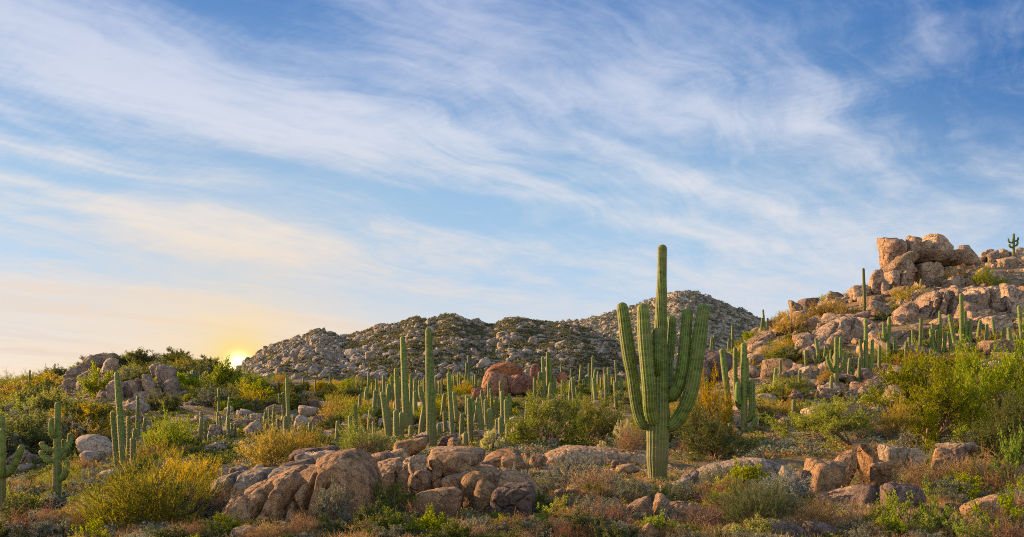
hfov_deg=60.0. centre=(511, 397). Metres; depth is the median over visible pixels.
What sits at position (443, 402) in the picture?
saguaro
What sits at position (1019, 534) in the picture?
dry bush
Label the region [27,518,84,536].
sage bush
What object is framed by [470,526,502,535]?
dry bush
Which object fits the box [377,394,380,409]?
saguaro
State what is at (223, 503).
sage bush
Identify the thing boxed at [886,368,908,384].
green bush
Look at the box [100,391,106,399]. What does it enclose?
boulder
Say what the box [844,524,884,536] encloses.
sage bush
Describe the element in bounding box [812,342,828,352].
boulder
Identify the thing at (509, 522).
dry bush
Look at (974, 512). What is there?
sage bush
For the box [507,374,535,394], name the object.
boulder
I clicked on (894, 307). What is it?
olive bush
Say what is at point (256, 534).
dry bush
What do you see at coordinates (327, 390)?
green bush
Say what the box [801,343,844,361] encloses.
green bush
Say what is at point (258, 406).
sage bush
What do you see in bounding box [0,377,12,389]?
creosote bush
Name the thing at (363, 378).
green bush
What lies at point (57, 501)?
silver bush
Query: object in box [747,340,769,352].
boulder
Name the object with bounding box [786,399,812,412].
creosote bush
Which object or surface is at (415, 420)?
green bush
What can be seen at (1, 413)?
olive bush
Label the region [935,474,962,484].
sage bush
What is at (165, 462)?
silver bush
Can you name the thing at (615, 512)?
dry bush
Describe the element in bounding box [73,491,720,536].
grass
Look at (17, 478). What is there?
silver bush
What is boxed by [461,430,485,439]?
boulder
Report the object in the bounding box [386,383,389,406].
saguaro
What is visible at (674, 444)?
sage bush
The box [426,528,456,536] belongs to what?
sage bush
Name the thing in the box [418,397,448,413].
creosote bush
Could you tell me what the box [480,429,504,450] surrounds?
cholla
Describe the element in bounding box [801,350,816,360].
boulder
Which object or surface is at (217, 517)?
olive bush
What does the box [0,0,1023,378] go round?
sky
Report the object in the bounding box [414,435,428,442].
boulder
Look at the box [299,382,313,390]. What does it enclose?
green bush
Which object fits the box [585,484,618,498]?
grass tuft
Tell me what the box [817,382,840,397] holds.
boulder
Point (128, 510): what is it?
broom bush
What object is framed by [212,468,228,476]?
boulder
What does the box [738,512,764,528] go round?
dry bush
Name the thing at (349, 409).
creosote bush
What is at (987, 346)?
boulder
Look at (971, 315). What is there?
boulder
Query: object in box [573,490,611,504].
dry bush
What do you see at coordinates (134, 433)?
saguaro
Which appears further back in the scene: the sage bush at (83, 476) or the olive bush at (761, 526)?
the sage bush at (83, 476)
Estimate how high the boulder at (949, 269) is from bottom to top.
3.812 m
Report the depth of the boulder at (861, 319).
114.98 m
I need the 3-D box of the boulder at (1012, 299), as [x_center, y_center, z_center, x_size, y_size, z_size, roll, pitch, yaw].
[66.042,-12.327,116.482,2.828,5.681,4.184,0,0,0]
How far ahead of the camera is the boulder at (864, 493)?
20.07 m
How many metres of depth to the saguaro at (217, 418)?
66.47 m
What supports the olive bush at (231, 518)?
on the ground at (895, 328)
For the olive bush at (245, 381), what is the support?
on the ground at (895, 328)
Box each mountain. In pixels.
[255,317,673,381]
[571,291,766,364]
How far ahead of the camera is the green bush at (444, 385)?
116.68 m
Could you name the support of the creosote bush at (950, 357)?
on the ground at (895, 328)
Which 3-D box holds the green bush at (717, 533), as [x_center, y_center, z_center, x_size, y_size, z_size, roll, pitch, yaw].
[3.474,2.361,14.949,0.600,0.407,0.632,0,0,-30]
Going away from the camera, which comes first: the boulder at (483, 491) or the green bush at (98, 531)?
the green bush at (98, 531)
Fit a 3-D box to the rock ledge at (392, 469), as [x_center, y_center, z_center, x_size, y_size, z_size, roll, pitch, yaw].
[-1.510,2.198,21.793,4.578,1.451,2.442,0,0,0]
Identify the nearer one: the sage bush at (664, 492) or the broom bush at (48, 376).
the sage bush at (664, 492)
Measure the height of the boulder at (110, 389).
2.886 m
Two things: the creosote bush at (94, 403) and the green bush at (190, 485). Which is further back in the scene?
the creosote bush at (94, 403)
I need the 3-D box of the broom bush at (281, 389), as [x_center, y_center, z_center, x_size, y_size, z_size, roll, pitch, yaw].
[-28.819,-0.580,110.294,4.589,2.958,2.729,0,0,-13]
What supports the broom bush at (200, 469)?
on the ground at (895, 328)
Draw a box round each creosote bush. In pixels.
[0,370,21,384]
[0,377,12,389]
[5,410,47,429]
[8,371,34,383]
[18,384,81,410]
[19,370,40,380]
[32,470,85,486]
[33,363,56,375]
[37,462,80,475]
[39,491,66,507]
[40,461,92,480]
[49,476,88,491]
[65,392,107,413]
[118,359,145,374]
[137,399,198,449]
[155,449,201,465]
[214,401,236,410]
[225,381,263,393]
[269,371,284,381]
[323,390,340,399]
[327,394,363,407]
[332,398,379,419]
[334,385,345,398]
[349,377,365,388]
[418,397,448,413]
[445,385,464,396]
[462,377,480,387]
[558,381,585,391]
[612,380,627,392]
[619,417,639,432]
[750,327,764,337]
[764,345,780,359]
[765,343,780,350]
[783,374,813,388]
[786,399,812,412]
[788,386,815,395]
[820,340,855,360]
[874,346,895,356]
[874,348,903,364]
[924,448,933,469]
[934,416,994,435]
[941,334,982,355]
[944,348,984,361]
[993,275,1010,283]
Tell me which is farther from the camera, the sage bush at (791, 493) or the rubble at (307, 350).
the rubble at (307, 350)
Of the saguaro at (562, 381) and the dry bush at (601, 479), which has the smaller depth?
the dry bush at (601, 479)
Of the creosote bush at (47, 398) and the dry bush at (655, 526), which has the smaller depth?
the dry bush at (655, 526)
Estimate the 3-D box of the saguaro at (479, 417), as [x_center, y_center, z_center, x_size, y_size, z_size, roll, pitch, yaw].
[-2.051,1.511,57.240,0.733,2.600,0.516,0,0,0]
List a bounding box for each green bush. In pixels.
[0,380,22,395]
[0,492,59,528]
[0,518,28,536]
[6,412,65,458]
[9,379,55,398]
[18,378,59,392]
[21,466,52,483]
[21,482,49,495]
[22,376,58,387]
[23,480,65,492]
[26,400,99,434]
[30,387,68,412]
[33,420,67,441]
[35,363,66,373]
[36,485,71,507]
[40,371,63,386]
[46,367,67,375]
[63,486,76,495]
[66,396,116,432]
[74,482,112,502]
[75,355,86,365]
[77,360,113,398]
[84,526,113,536]
[93,400,114,413]
[93,496,141,520]
[102,463,147,483]
[111,346,163,367]
[120,364,154,381]
[126,358,151,369]
[129,368,148,379]
[132,456,161,472]
[133,471,188,509]
[139,524,209,536]
[141,463,172,476]
[144,388,184,411]
[155,356,168,363]
[158,348,193,364]
[162,425,205,447]
[163,346,186,359]
[172,354,217,379]
[174,474,211,499]
[188,481,234,509]
[193,518,233,536]
[197,354,219,364]
[197,379,235,389]
[201,355,245,387]
[233,370,263,382]
[270,387,302,409]
[271,532,294,536]
[273,375,306,393]
[286,422,331,439]
[292,384,304,394]
[297,393,309,401]
[298,433,341,445]
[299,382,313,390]
[310,380,331,390]
[310,512,353,533]
[314,388,325,398]
[314,415,343,429]
[319,409,345,424]
[320,382,343,396]
[333,379,360,391]
[334,385,363,400]
[350,495,386,530]
[358,375,371,383]
[363,378,381,387]
[364,505,420,536]
[364,529,382,536]
[367,404,382,420]
[406,413,425,427]
[419,515,493,536]
[420,408,459,424]
[437,381,453,391]
[489,526,526,536]
[490,396,524,410]
[532,492,574,516]
[535,486,548,508]
[540,503,610,536]
[566,377,585,391]
[581,480,611,495]
[585,515,630,536]
[608,524,638,536]
[620,391,642,403]
[636,508,684,536]
[669,416,750,442]
[699,524,730,536]
[706,494,747,512]
[771,342,802,362]
[772,380,812,403]
[782,327,816,342]
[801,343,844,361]
[857,386,882,400]
[862,487,920,523]
[862,512,894,531]
[870,381,883,389]
[872,310,891,321]
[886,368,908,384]
[894,345,919,362]
[905,473,974,531]
[951,507,992,536]
[962,474,1023,530]
[975,451,1004,460]
[991,424,1023,481]
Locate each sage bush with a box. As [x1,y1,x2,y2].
[0,402,14,413]
[0,508,78,536]
[3,399,49,418]
[6,432,35,455]
[6,530,42,536]
[7,484,33,496]
[10,479,38,492]
[12,473,32,479]
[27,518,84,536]
[42,412,104,441]
[51,476,89,489]
[74,471,106,482]
[115,364,143,377]
[147,525,190,535]
[150,489,222,521]
[182,371,207,384]
[184,383,230,406]
[188,494,236,519]
[196,390,227,406]
[240,395,265,409]
[298,389,319,399]
[307,518,351,533]
[311,474,353,525]
[360,524,404,536]
[410,527,429,536]
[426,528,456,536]
[446,399,475,411]
[460,514,491,531]
[460,514,520,535]
[503,521,528,535]
[511,463,531,476]
[513,513,547,535]
[538,465,579,492]
[538,497,575,516]
[546,450,605,484]
[558,508,592,524]
[567,488,618,514]
[569,496,646,523]
[571,466,616,482]
[590,508,627,526]
[595,473,617,490]
[597,516,633,536]
[611,472,653,504]
[633,429,645,442]
[643,480,679,500]
[664,527,694,536]
[668,477,704,501]
[669,435,703,450]
[685,529,714,536]
[699,458,730,489]
[725,528,777,536]
[728,460,763,475]
[728,478,790,519]
[740,476,793,497]
[748,472,807,500]
[751,479,801,506]
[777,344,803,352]
[837,516,897,536]
[838,517,869,536]
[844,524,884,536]
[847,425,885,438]
[850,414,897,435]
[861,424,892,439]
[905,529,944,536]
[921,475,991,502]
[929,491,975,503]
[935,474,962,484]
[962,510,1023,535]
[971,335,991,344]
[973,518,1021,536]
[1000,486,1023,506]
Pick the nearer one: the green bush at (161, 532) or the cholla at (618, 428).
the green bush at (161, 532)
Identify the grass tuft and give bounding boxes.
[571,486,602,498]
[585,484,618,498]
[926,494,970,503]
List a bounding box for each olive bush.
[0,385,47,403]
[0,392,31,412]
[0,410,28,418]
[5,413,45,437]
[6,487,42,510]
[7,425,45,447]
[28,387,65,405]
[65,483,103,507]
[68,516,110,536]
[77,492,104,510]
[153,365,202,389]
[175,380,229,401]
[179,391,197,401]
[203,513,240,533]
[206,511,250,532]
[208,357,222,364]
[212,395,239,409]
[222,396,254,409]
[232,373,261,388]
[234,377,270,395]
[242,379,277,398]
[251,372,266,382]
[261,377,270,387]
[312,433,340,443]
[339,376,356,387]
[344,412,366,428]
[359,407,382,424]
[383,491,401,506]
[385,492,423,508]
[408,503,462,533]
[408,511,436,521]
[420,518,452,535]
[443,377,464,388]
[451,373,471,382]
[490,514,520,528]
[511,407,521,414]
[534,495,570,523]
[560,384,580,396]
[581,383,597,394]
[590,384,613,393]
[676,401,720,423]
[688,484,752,506]
[704,473,756,492]
[715,456,762,486]
[726,345,749,360]
[728,512,785,536]
[734,339,742,345]
[734,392,784,410]
[739,329,754,341]
[746,466,784,485]
[755,375,789,394]
[755,408,774,425]
[767,338,779,346]
[869,511,919,535]
[890,301,900,309]
[905,512,964,536]
[917,338,942,346]
[921,462,973,475]
[922,472,985,499]
[927,326,949,335]
[930,460,1004,490]
[984,475,1023,496]
[986,463,1001,481]
[1001,519,1021,525]
[1007,375,1021,389]
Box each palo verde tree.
[501,377,592,446]
[562,387,627,442]
[671,402,757,460]
[687,355,737,433]
[764,392,892,445]
[860,333,1007,452]
[946,313,1023,439]
[948,388,1023,463]
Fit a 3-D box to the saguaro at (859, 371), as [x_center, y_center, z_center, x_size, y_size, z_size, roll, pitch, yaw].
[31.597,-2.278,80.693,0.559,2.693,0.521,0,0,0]
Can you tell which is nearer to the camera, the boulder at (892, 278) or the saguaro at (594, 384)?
the saguaro at (594, 384)
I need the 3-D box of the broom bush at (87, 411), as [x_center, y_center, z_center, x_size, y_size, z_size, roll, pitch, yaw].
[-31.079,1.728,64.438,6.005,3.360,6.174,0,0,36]
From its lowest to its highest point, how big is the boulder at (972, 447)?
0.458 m
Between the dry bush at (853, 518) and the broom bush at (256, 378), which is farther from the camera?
the broom bush at (256, 378)
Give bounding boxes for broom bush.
[43,369,58,379]
[47,430,227,533]
[48,401,126,429]
[64,419,126,439]
[136,429,182,463]
[143,447,228,486]
[169,351,198,369]
[190,377,237,397]
[208,388,245,407]
[229,379,274,405]
[236,412,307,466]
[237,361,267,386]
[251,430,298,453]
[266,424,329,462]
[272,382,293,395]
[316,386,352,416]
[333,407,395,453]
[340,415,379,428]
[342,395,371,410]
[350,433,395,454]
[436,396,464,411]
[454,381,472,394]
[614,419,646,451]
[670,402,678,415]
[702,470,809,526]
[730,358,761,370]
[747,398,781,415]
[756,345,779,358]
[757,397,779,412]
[764,364,787,383]
[770,303,809,334]
[770,398,799,414]
[775,336,792,351]
[777,309,794,316]
[778,393,802,408]
[779,337,793,345]
[780,383,801,398]
[804,297,846,317]
[817,360,833,384]
[833,296,863,314]
[868,389,925,437]
[885,284,928,302]
[888,349,919,365]
[908,350,936,368]
[934,320,958,330]
[934,350,980,368]
[941,268,967,285]
[971,256,999,284]
[975,327,1006,341]
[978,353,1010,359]
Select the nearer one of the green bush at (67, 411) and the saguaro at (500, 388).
the green bush at (67, 411)
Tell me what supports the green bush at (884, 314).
on the ground at (895, 328)
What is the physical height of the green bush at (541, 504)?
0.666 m
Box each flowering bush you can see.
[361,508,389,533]
[370,478,422,514]
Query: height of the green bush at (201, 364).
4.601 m
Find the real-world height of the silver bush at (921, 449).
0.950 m
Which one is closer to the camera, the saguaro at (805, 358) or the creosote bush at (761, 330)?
the saguaro at (805, 358)
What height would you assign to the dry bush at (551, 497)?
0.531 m
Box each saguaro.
[0,416,24,511]
[38,401,72,507]
[110,411,118,466]
[114,372,127,464]
[126,416,130,461]
[128,437,136,465]
[132,428,136,441]
[136,396,140,427]
[136,421,140,439]
[142,417,146,437]
[188,369,198,385]
[198,417,203,438]
[203,421,207,440]
[215,388,221,412]
[216,412,218,424]
[225,396,230,437]
[226,417,230,438]
[233,423,236,437]
[268,408,271,427]
[273,409,276,428]
[278,392,284,422]
[283,415,287,431]
[285,378,290,432]
[308,421,311,432]
[335,420,340,440]
[348,415,351,436]
[354,404,357,430]
[363,387,368,404]
[367,371,369,391]
[367,409,371,429]
[372,390,376,415]
[372,421,376,436]
[375,379,377,393]
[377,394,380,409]
[380,391,389,436]
[382,375,385,392]
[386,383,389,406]
[387,407,391,436]
[390,376,393,401]
[392,410,399,436]
[393,368,399,412]
[399,412,404,437]
[400,336,409,426]
[408,425,413,436]
[409,373,412,404]
[409,401,412,424]
[412,378,415,404]
[413,391,417,414]
[416,376,417,401]
[418,385,425,433]
[423,377,425,394]
[425,328,437,447]
[435,377,436,394]
[437,423,441,433]
[440,393,445,414]
[441,378,443,395]
[442,411,447,433]
[446,372,453,434]
[452,391,458,421]
[459,413,463,438]
[462,432,468,445]
[465,362,466,379]
[465,395,474,441]
[467,356,469,381]
[473,397,479,422]
[474,374,476,387]
[475,401,483,429]
[480,389,484,417]
[483,399,487,426]
[487,382,489,401]
[487,408,492,431]
[489,389,493,418]
[494,396,498,417]
[495,419,497,429]
[497,417,504,435]
[498,381,502,396]
[499,391,511,416]
[504,399,508,423]
[505,424,510,437]
[532,377,536,399]
[538,352,556,398]
[548,383,552,399]
[560,379,564,400]
[568,378,571,399]
[571,377,574,402]
[579,365,582,381]
[585,376,588,387]
[588,363,589,384]
[591,356,593,395]
[591,369,596,396]
[592,377,596,400]
[597,371,599,383]
[604,373,608,401]
[607,367,610,394]
[613,381,617,407]
[614,360,618,399]
[616,244,709,480]
[619,375,623,396]
[703,378,710,411]
[713,335,714,350]
[719,348,734,427]
[731,326,734,349]
[732,342,757,433]
[762,309,765,329]
[773,367,777,385]
[779,359,781,372]
[791,399,796,417]
[797,369,801,381]
[804,350,807,365]
[813,338,825,365]
[825,336,847,384]
[829,375,833,388]
[847,358,851,373]
[852,357,854,374]
[857,357,860,381]
[858,319,873,371]
[862,268,865,310]
[877,345,880,368]
[879,316,890,362]
[893,337,897,356]
[903,341,907,364]
[911,329,914,344]
[918,318,922,345]
[929,310,946,355]
[929,336,932,362]
[947,293,972,342]
[948,333,952,355]
[975,320,981,342]
[984,324,988,339]
[991,318,995,338]
[1002,326,1005,338]
[1007,233,1018,255]
[1007,327,1012,340]
[1017,305,1023,339]
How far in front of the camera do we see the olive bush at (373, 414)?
66.08 m
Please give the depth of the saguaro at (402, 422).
54.75 m
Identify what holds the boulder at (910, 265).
on the boulder at (907, 277)
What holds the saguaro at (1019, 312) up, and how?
on the ground at (895, 328)
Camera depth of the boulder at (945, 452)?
27.07 m
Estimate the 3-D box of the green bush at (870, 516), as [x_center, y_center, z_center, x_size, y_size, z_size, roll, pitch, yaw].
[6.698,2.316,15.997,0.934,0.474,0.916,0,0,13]
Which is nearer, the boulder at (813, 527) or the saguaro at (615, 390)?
the boulder at (813, 527)
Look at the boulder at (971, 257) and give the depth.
157.36 m
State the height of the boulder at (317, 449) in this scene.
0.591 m
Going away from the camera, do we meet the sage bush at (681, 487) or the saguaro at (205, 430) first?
the sage bush at (681, 487)
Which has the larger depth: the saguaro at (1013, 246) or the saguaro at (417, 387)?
the saguaro at (1013, 246)
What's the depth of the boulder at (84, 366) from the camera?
138.54 m
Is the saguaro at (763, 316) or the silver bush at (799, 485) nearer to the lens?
the silver bush at (799, 485)
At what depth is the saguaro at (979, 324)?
95.65 m
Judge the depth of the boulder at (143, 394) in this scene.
95.37 m
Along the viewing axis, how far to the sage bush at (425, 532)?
15.23 m
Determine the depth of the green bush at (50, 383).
108.67 m
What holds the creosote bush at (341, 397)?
on the ground at (895, 328)
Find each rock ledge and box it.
[210,464,314,496]
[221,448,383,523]
[377,457,542,501]
[542,445,646,466]
[696,457,781,475]
[812,316,863,342]
[913,287,965,318]
[962,286,1000,307]
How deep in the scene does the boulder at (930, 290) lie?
133.77 m
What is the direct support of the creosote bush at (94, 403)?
on the ground at (895, 328)
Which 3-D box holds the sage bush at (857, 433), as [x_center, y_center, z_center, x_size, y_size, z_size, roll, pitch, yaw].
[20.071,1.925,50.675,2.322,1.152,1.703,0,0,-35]
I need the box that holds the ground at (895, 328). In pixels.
[7,258,1023,536]
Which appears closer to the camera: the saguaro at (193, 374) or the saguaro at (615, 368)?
the saguaro at (615, 368)
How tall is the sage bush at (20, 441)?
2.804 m
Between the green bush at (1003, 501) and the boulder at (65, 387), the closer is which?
the green bush at (1003, 501)
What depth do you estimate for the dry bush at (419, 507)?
16.86 m
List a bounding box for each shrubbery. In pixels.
[240,312,675,380]
[556,290,766,366]
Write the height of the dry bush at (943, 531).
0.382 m
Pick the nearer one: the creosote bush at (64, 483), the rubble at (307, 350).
the creosote bush at (64, 483)
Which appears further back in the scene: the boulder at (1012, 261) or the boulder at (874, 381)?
the boulder at (1012, 261)
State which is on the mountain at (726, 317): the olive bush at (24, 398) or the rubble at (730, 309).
the rubble at (730, 309)
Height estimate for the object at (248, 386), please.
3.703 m
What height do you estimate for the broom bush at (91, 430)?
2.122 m
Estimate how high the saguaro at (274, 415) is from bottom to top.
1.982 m
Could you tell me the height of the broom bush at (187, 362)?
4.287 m
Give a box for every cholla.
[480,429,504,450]
[534,436,546,443]
[597,441,608,447]
[613,418,631,437]
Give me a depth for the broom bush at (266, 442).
46.62 m
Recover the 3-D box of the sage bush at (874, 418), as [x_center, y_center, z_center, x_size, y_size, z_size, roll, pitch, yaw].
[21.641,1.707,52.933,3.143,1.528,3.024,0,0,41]
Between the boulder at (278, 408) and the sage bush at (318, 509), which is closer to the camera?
the sage bush at (318, 509)
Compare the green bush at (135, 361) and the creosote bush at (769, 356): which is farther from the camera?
the green bush at (135, 361)
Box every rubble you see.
[3,435,937,536]
[6,353,244,472]
[220,380,723,448]
[234,314,675,381]
[559,291,766,365]
[730,250,1023,430]
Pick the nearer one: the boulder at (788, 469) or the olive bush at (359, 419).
the boulder at (788, 469)
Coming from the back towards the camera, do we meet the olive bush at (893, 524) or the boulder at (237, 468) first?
the boulder at (237, 468)
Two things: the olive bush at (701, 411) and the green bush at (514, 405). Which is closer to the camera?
the olive bush at (701, 411)
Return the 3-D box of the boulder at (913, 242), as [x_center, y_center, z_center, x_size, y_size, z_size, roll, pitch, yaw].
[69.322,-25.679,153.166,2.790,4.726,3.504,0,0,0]
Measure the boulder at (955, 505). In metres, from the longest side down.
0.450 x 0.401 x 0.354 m
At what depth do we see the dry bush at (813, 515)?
16.42 m
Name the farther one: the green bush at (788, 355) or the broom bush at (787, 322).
the broom bush at (787, 322)
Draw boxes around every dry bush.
[0,489,55,521]
[0,499,76,536]
[23,498,90,532]
[30,469,52,482]
[62,454,99,468]
[63,482,91,492]
[70,459,103,470]
[76,528,118,536]
[163,515,214,536]
[171,442,198,454]
[185,480,243,519]
[231,514,296,536]
[237,525,285,536]
[270,520,304,536]
[273,371,284,382]
[288,510,319,533]
[299,397,324,406]
[313,404,360,422]
[321,520,388,536]
[358,516,388,534]
[400,488,463,523]
[444,514,494,536]
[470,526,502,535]
[482,507,531,532]
[486,515,521,533]
[505,525,534,536]
[519,520,549,536]
[538,494,603,521]
[543,493,561,503]
[547,512,598,536]
[548,502,596,518]
[553,459,626,497]
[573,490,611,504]
[588,490,638,526]
[610,518,641,528]
[631,513,684,534]
[649,524,691,536]
[669,498,731,528]
[673,440,695,451]
[688,485,748,521]
[692,469,750,502]
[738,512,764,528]
[786,488,853,526]
[837,497,890,530]
[847,455,923,485]
[850,519,890,536]
[859,420,894,437]
[887,519,926,534]
[890,530,924,536]
[893,449,959,488]
[935,523,962,536]
[937,444,1001,489]
[940,517,983,536]
[945,514,1002,536]
[956,522,1011,536]
[962,503,1023,528]
[967,454,1023,494]
[976,455,1004,464]
[979,515,1023,536]
[990,490,1023,510]
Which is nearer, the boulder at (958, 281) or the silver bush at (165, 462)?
the silver bush at (165, 462)
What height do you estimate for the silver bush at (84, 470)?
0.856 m
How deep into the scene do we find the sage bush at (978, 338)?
95.38 m
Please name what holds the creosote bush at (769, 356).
on the ground at (895, 328)
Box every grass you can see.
[39,449,1022,536]
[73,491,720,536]
[708,475,1023,536]
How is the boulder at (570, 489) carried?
on the ground at (895, 328)
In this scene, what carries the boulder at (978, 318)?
on the ground at (895, 328)
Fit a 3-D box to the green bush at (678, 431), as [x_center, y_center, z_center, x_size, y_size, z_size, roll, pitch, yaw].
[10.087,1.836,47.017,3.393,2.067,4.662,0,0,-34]
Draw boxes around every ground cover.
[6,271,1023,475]
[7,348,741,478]
[22,429,1003,536]
[41,422,1001,536]
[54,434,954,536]
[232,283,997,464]
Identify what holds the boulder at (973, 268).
on the ground at (895, 328)
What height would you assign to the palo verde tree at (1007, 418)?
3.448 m
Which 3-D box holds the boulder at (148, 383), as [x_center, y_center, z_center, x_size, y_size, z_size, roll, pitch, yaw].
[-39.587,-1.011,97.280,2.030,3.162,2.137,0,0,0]
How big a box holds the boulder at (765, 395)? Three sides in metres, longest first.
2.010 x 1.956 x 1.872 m
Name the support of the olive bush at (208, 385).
on the ground at (895, 328)
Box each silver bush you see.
[7,473,28,482]
[24,486,43,496]
[41,490,79,509]
[71,479,102,490]
[72,476,106,486]
[78,465,100,476]
[120,531,153,536]
[138,526,152,536]
[152,456,182,468]
[528,520,563,535]
[762,464,814,498]
[896,422,949,452]
[915,444,936,456]
[963,429,985,442]
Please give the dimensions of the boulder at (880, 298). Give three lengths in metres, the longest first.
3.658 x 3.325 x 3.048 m
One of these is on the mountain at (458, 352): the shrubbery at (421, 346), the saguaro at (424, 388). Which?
the shrubbery at (421, 346)
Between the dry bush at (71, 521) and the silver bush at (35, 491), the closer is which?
the dry bush at (71, 521)
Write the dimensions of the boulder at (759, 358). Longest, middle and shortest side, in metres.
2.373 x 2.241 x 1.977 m
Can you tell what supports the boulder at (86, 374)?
on the ground at (895, 328)
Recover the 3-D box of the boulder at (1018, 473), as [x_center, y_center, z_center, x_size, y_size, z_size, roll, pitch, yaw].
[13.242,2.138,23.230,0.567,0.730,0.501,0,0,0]
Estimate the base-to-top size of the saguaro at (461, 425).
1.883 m
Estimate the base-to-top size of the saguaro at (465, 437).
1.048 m
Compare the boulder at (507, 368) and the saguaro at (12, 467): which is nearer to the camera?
the saguaro at (12, 467)
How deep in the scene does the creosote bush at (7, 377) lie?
152.88 m
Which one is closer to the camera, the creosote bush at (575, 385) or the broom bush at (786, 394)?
the broom bush at (786, 394)
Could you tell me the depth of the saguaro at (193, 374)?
106.21 m
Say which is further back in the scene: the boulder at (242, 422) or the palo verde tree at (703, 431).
the boulder at (242, 422)
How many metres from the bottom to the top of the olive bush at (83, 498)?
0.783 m
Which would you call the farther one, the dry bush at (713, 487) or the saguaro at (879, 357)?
the saguaro at (879, 357)
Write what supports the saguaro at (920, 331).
on the ground at (895, 328)
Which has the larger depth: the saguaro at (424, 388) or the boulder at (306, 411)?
the saguaro at (424, 388)
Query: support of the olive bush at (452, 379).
on the ground at (895, 328)
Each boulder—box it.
[6,450,39,463]
[58,385,69,393]
[62,368,83,379]
[62,378,76,388]
[74,357,103,371]
[76,369,91,379]
[76,434,112,455]
[83,353,119,370]
[97,469,117,479]
[100,358,118,374]
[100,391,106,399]
[106,379,123,400]
[122,380,132,396]
[128,378,143,394]
[133,391,149,400]
[142,374,158,398]
[149,363,160,377]
[155,364,177,388]
[156,387,163,398]
[163,378,180,396]
[202,442,226,450]
[207,424,222,436]
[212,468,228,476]
[222,429,234,437]
[229,465,248,473]
[229,525,258,536]
[233,419,251,426]
[240,408,253,414]
[243,420,263,432]
[250,413,263,421]
[262,399,276,406]
[263,405,285,414]
[278,458,314,467]
[281,414,297,420]
[289,445,339,460]
[294,415,309,426]
[294,450,335,463]
[298,405,318,416]
[307,399,320,407]
[311,415,324,424]
[371,452,398,461]
[390,448,410,458]
[393,437,427,455]
[408,455,426,473]
[408,469,431,495]
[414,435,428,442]
[415,486,462,512]
[427,451,479,476]
[430,446,485,461]
[432,468,441,488]
[436,421,454,432]
[438,435,457,445]
[441,470,467,489]
[447,437,461,445]
[460,470,494,509]
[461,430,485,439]
[471,387,482,398]
[472,479,495,514]
[481,370,513,395]
[483,448,523,467]
[488,362,523,375]
[489,482,535,518]
[501,456,527,472]
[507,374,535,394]
[529,363,540,376]
[529,455,544,466]
[542,438,558,445]
[554,489,565,495]
[556,372,566,383]
[566,486,580,496]
[599,469,614,476]
[611,460,624,467]
[611,497,623,509]
[616,463,639,474]
[625,496,652,520]
[636,522,658,536]
[653,493,671,507]
[654,501,711,523]
[659,483,677,490]
[672,478,689,489]
[681,470,698,483]
[701,362,710,383]
[704,350,732,382]
[718,522,739,531]
[728,363,760,378]
[732,402,757,414]
[734,414,758,427]
[747,330,774,344]
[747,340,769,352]
[747,353,765,364]
[753,346,772,352]
[755,393,781,403]
[760,358,792,378]
[766,518,806,536]
[777,370,795,380]
[779,465,793,477]
[786,389,810,405]
[788,300,803,312]
[790,312,808,321]
[791,362,805,373]
[792,332,815,342]
[793,470,807,485]
[795,339,814,349]
[797,298,818,307]
[798,366,812,378]
[799,346,815,359]
[799,404,836,420]
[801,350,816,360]
[802,378,816,388]
[802,521,842,536]
[803,458,844,496]
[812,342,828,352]
[815,388,835,399]
[815,485,854,503]
[817,361,828,375]
[817,378,833,384]
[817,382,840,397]
[821,313,845,322]
[826,334,847,348]
[829,354,857,367]
[832,329,853,343]
[835,447,857,487]
[837,391,859,399]
[838,402,869,416]
[839,375,856,383]
[848,484,877,508]
[850,310,870,318]
[850,381,865,389]
[853,285,872,300]
[854,368,872,381]
[856,336,898,354]
[857,317,877,326]
[857,444,876,484]
[858,382,877,394]
[859,295,884,306]
[864,379,888,388]
[866,300,890,316]
[868,268,884,295]
[868,327,886,332]
[868,331,880,337]
[868,399,892,416]
[870,459,891,488]
[870,461,893,470]
[872,376,890,384]
[877,237,906,266]
[877,444,907,468]
[877,482,925,511]
[878,279,889,294]
[880,250,918,272]
[882,343,893,355]
[882,385,925,412]
[884,270,899,288]
[884,289,890,296]
[888,365,903,372]
[889,285,911,297]
[891,259,917,274]
[891,302,919,315]
[897,314,907,321]
[897,345,925,358]
[900,269,914,288]
[905,235,921,249]
[905,313,925,321]
[905,448,925,467]
[907,248,964,265]
[910,324,936,338]
[914,261,944,287]
[914,288,934,293]
[922,233,953,250]
[922,240,931,248]
[929,316,954,331]
[931,448,955,470]
[935,442,977,452]
[941,275,965,287]
[943,266,957,275]
[945,503,961,514]
[946,342,974,351]
[949,301,983,317]
[952,445,968,464]
[955,332,982,342]
[957,245,979,265]
[957,264,978,271]
[958,494,1004,517]
[965,292,984,307]
[967,311,986,318]
[972,313,992,320]
[976,340,1017,356]
[979,359,1003,369]
[980,249,993,256]
[980,315,1013,333]
[997,256,1019,266]
[999,249,1008,257]
[999,283,1023,313]
[1011,466,1023,484]
[1015,247,1023,257]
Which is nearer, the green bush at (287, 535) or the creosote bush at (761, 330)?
the green bush at (287, 535)
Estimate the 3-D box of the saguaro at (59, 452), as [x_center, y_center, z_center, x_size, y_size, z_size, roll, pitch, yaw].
[-17.600,2.334,34.138,1.261,4.350,0.892,0,0,-17]
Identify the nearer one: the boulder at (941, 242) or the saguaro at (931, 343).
the saguaro at (931, 343)
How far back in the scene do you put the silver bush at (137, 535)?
14.61 m

